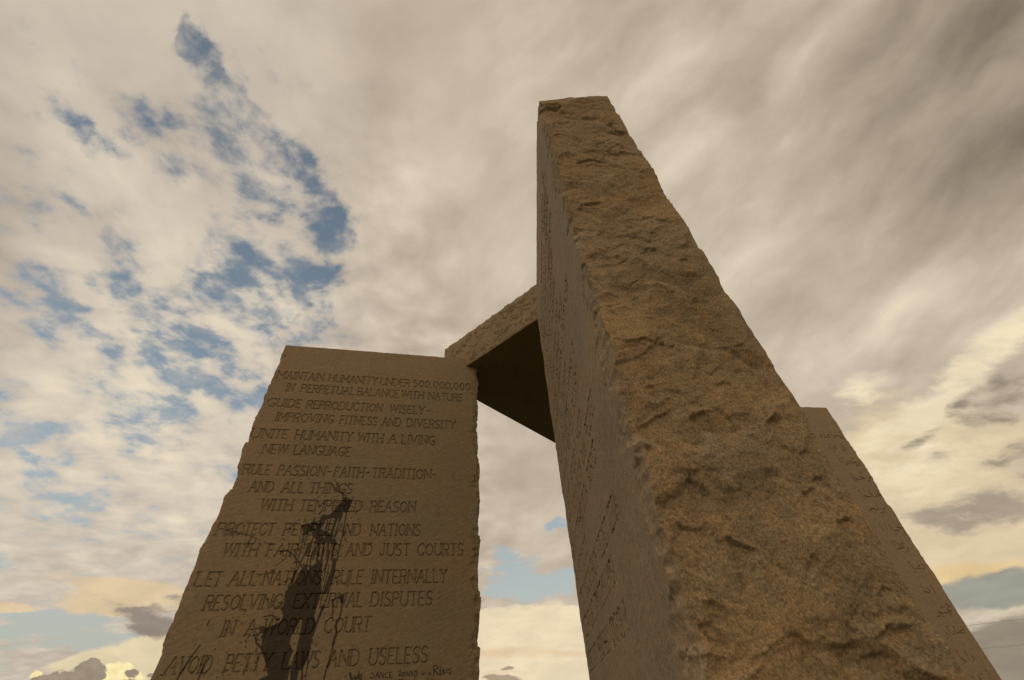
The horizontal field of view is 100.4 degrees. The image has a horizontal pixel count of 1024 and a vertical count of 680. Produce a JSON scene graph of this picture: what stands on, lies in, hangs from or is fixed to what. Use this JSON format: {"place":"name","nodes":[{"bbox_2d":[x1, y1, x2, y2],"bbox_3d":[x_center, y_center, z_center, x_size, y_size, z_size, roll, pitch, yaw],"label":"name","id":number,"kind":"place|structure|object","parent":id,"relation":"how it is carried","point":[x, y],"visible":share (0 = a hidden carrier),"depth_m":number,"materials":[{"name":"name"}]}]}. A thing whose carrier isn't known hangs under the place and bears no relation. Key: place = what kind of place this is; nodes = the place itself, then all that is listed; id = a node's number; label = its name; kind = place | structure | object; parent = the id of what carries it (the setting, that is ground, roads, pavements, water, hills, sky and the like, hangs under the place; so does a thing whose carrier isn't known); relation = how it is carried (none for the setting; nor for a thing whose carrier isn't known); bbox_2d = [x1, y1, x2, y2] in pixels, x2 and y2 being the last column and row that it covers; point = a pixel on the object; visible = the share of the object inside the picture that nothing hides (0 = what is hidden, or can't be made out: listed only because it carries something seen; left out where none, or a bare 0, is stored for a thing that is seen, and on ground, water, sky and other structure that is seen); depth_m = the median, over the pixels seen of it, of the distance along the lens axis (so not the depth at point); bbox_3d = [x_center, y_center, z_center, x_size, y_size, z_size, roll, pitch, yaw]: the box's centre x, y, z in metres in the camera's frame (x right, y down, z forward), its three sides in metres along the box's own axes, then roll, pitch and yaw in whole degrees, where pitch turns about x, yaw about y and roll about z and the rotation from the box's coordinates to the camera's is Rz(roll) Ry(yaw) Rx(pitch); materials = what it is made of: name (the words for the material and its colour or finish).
{"place":"outdoors","nodes":[
{"label":"outdoors","id":0,"kind":"place"},
{"bbox_2d":[150,345,480,679],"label":"standing stone","id":1,"kind":"object","parent":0,"point":[342,541],"visible":1,"depth_m":3.31,"materials":[{"name":"stone"}]},
{"bbox_2d":[444,285,554,442],"bbox_3d":[0.925,0.506,5.433,2.039,0.521,2.984,-33,-50,28],"label":"capstone","id":2,"kind":"object","parent":1,"relation":"on","point":[501,351],"visible":0.42,"depth_m":4.80,"materials":[{"name":"stone"}]},
{"bbox_2d":[0,0,1023,679],"label":"sky","id":3,"kind":"structure","parent":0,"point":[193,192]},
{"bbox_2d":[536,96,966,679],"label":"standing stone","id":4,"kind":"object","parent":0,"point":[720,526],"visible":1,"depth_m":1.21,"materials":[{"name":"stone"}]},
{"bbox_2d":[801,407,1001,679],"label":"standing stone","id":5,"kind":"object","parent":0,"point":[920,581],"visible":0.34,"depth_m":4.70,"materials":[{"name":"stone"}]}
]}

